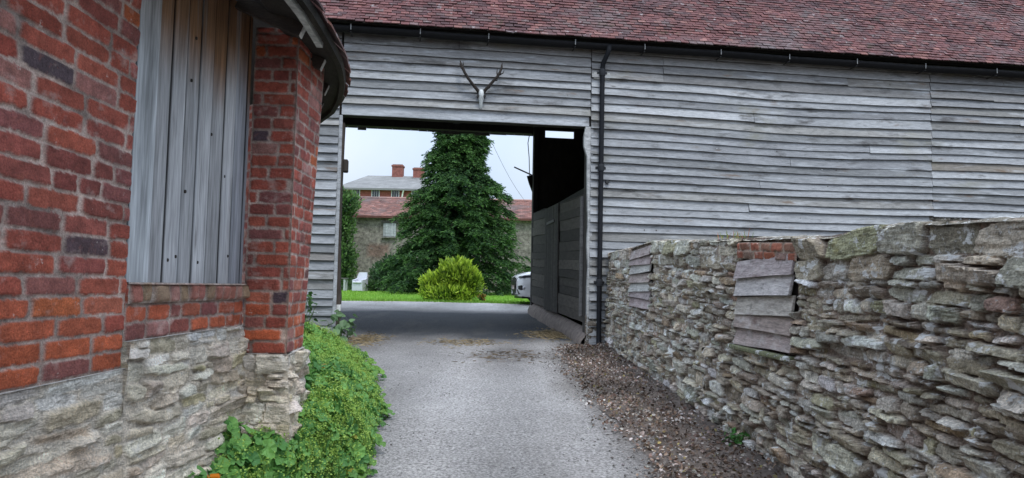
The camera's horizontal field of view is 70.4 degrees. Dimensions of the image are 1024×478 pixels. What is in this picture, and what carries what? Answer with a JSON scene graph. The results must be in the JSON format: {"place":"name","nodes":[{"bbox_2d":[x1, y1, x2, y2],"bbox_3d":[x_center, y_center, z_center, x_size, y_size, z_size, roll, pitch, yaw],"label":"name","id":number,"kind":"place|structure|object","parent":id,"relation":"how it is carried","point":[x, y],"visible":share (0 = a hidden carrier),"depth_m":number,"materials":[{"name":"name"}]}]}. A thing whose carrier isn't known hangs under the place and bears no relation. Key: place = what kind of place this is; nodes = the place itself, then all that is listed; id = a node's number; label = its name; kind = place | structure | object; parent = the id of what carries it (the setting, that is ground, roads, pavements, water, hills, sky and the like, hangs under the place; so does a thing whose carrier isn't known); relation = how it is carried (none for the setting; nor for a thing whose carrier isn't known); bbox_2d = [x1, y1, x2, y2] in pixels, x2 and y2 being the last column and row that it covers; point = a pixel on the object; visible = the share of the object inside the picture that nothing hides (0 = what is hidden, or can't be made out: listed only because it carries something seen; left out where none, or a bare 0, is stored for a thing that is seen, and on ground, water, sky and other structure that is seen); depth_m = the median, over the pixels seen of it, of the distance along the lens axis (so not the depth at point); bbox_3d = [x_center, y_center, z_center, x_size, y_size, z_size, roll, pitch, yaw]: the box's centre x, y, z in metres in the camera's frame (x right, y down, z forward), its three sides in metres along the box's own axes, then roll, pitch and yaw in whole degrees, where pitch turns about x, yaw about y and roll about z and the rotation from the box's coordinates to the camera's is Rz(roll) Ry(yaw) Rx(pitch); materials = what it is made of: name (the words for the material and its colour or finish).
{"place":"outdoors","nodes":[
{"label":"outdoors","id":0,"kind":"place"},
{"bbox_2d":[343,164,429,196],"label":"brick house","id":1,"kind":"structure","parent":0,"point":[397,183],"depth_m":61.34,"materials":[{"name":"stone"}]},
{"bbox_2d":[371,190,379,196],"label":"window","id":2,"kind":"structure","parent":1,"relation":"in","point":[375,193],"depth_m":60.30,"materials":[{"name":"paint"}]},
{"bbox_2d":[391,190,398,196],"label":"window","id":3,"kind":"structure","parent":1,"relation":"in","point":[394,193],"depth_m":60.30,"materials":[{"name":"paint"}]},
{"bbox_2d":[343,128,573,199],"label":"sky","id":4,"kind":"structure","parent":0,"point":[372,152],"materials":[{"name":"white"}]},
{"bbox_2d":[343,290,581,324],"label":"ground","id":5,"kind":"structure","parent":0,"point":[575,320],"depth_m":18.46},
{"bbox_2d":[0,0,350,477],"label":"brick building","id":6,"kind":"structure","parent":5,"relation":"on","point":[158,164],"depth_m":3.29,"materials":[{"name":"brick"}]},
{"bbox_2d":[341,278,347,290],"bbox_3d":[-8.595,2.261,36.119,0.750,0.645,0.600,1,-4,0],"label":"garden table","id":7,"kind":"object","parent":5,"relation":"on","point":[345,281],"visible":0.41,"depth_m":35.92,"materials":[{"name":"white plastic"}]},
{"bbox_2d":[341,185,364,289],"bbox_3d":[-9.649,0.003,40.098,2.481,5.948,2.406,4,-5,-40],"label":"ivy tree","id":8,"kind":"object","parent":5,"relation":"on","point":[351,203],"visible":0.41,"depth_m":39.90,"materials":[{"name":"green plant"}]},
{"bbox_2d":[352,272,367,290],"bbox_3d":[-7.515,2.111,35.920,0.600,0.940,0.700,0,-4,19],"label":"garden chair","id":9,"kind":"object","parent":5,"relation":"on","point":[359,282],"visible":0.97,"depth_m":35.73,"materials":[{"name":"plastic"}]},
{"bbox_2d":[341,277,388,291],"bbox_3d":[-7.670,2.375,37.632,2.442,0.867,4.504,2,-4,-16],"label":"shrub","id":10,"kind":"object","parent":5,"relation":"on","point":[371,286],"visible":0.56,"depth_m":36.26,"materials":[{"name":"green plant"}]},
{"bbox_2d":[368,252,417,291],"bbox_3d":[-6.045,1.721,36.930,3.948,2.141,2.309,-2,-5,38],"label":"dark shrub","id":11,"kind":"object","parent":5,"relation":"on","point":[379,274],"visible":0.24,"depth_m":36.55,"materials":[{"name":"green plant"}]},
{"bbox_2d":[341,290,529,303],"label":"grass","id":12,"kind":"structure","parent":5,"relation":"on","point":[399,296],"depth_m":25.43,"materials":[{"name":"green plant"}]},
{"bbox_2d":[347,196,531,292],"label":"stone shed","id":13,"kind":"structure","parent":5,"relation":"on","point":[375,237],"depth_m":42.10,"materials":[{"name":"stone"}]},
{"bbox_2d":[415,255,487,300],"bbox_3d":[-1.995,1.292,23.741,2.169,1.621,2.008,4,-5,-35],"label":"golden shrub","id":14,"kind":"object","parent":5,"relation":"on","point":[457,278],"visible":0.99,"depth_m":23.54,"materials":[{"name":"green plant"}]},
{"bbox_2d":[375,132,530,295],"bbox_3d":[-2.498,-2.962,34.250,7.348,12.621,6.819,1,-4,0],"label":"conifer tree","id":15,"kind":"object","parent":5,"relation":"on","point":[452,212],"visible":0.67,"depth_m":33.02,"materials":[{"name":"green plant"}]},
{"bbox_2d":[503,269,528,287],"bbox_3d":[0.379,2.274,39.843,2.032,1.668,3.068,-1,-4,32],"label":"shrub","id":16,"kind":"object","parent":5,"relation":"on","point":[517,272],"visible":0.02,"depth_m":39.97,"materials":[{"name":"green plant"}]},
{"bbox_2d":[511,272,530,300],"bbox_3d":[2.243,1.219,22.770,4.454,1.679,2.200,2,-4,-9],"label":"parked car","id":17,"kind":"object","parent":5,"relation":"on","point":[520,285],"visible":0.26,"depth_m":21.75,"materials":[{"name":"paint"}]},
{"bbox_2d":[305,0,1023,344],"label":"barn","id":18,"kind":"structure","parent":5,"relation":"on","point":[696,119],"depth_m":13.51,"materials":[{"name":"wood"}]},
{"bbox_2d":[459,61,503,108],"bbox_3d":[-0.537,-2.717,12.761,0.797,0.825,0.248,2,-4,-7],"label":"deer skull","id":19,"kind":"object","parent":18,"relation":"attached to","point":[481,96],"visible":1,"depth_m":12.77,"materials":[{"name":"white"}]},
{"bbox_2d":[603,216,1023,477],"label":"stone wall","id":20,"kind":"structure","parent":5,"relation":"on","point":[895,350],"depth_m":4.41,"materials":[{"name":"grey stone"}]},
{"bbox_2d":[717,229,755,238],"bbox_3d":[2.157,-0.047,7.028,0.271,0.114,0.542,1,-4,0],"label":"wall weed","id":21,"kind":"object","parent":20,"relation":"on","point":[722,236],"depth_m":6.97,"materials":[{"name":"green plant"}]},
{"bbox_2d":[477,293,485,300],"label":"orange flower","id":22,"kind":"object","parent":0,"point":[481,297],"visible":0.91,"depth_m":23.50,"materials":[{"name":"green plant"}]},
{"bbox_2d":[340,301,683,477],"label":"driveway","id":23,"kind":"structure","parent":0,"point":[503,436],"depth_m":7.83,"materials":[{"name":"grey asphalt"}]},
{"bbox_2d":[320,309,357,341],"bbox_3d":[-2.846,1.492,11.960,0.615,0.663,0.582,2,-4,-18],"label":"broad leaf plant","id":24,"kind":"object","parent":23,"relation":"on","point":[341,327],"visible":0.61,"depth_m":11.93,"materials":[{"name":"green plant"}]},
{"bbox_2d":[341,327,584,363],"bbox_3d":[-0.336,1.835,12.839,5.460,0.287,4.848,2,-4,-20],"label":"straw","id":25,"kind":"object","parent":23,"relation":"on","point":[549,334],"visible":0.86,"depth_m":13.13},
{"bbox_2d":[371,343,700,477],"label":"loose stones","id":26,"kind":"object","parent":23,"relation":"on","point":[646,466],"visible":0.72,"depth_m":7.12,"materials":[{"name":"grey gravel"}]},
{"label":"flower bed","id":27,"kind":"structure","parent":23,"relation":"on","visible":0},
{"bbox_2d":[188,318,394,477],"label":"flowering groundcover","id":28,"kind":"object","parent":27,"relation":"on","point":[344,406],"visible":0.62,"depth_m":4.92,"materials":[{"name":"green plant"}]},
{"bbox_2d":[207,473,220,477],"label":"orange poppy","id":29,"kind":"object","parent":28,"relation":"on","point":[217,475],"visible":1,"depth_m":3.71,"materials":[{"name":"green plant"}]},
{"bbox_2d":[305,291,317,322],"bbox_3d":[-3.516,1.310,11.766,0.830,0.985,0.841,1,-4,0],"label":"leafy weed","id":30,"kind":"object","parent":27,"relation":"on","point":[309,298],"visible":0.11,"depth_m":11.77,"materials":[{"name":"green plant"}]},
{"bbox_2d":[551,342,791,477],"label":"verge","id":31,"kind":"structure","parent":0,"point":[765,471],"depth_m":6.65,"materials":[{"name":"brown plant"}]},
{"bbox_2d":[722,426,749,446],"bbox_3d":[1.891,1.657,6.042,0.243,0.175,0.240,2,-4,-16],"label":"leafy weed","id":32,"kind":"object","parent":31,"relation":"on","point":[738,438],"visible":0.61,"depth_m":6.02,"materials":[{"name":"green plant"}]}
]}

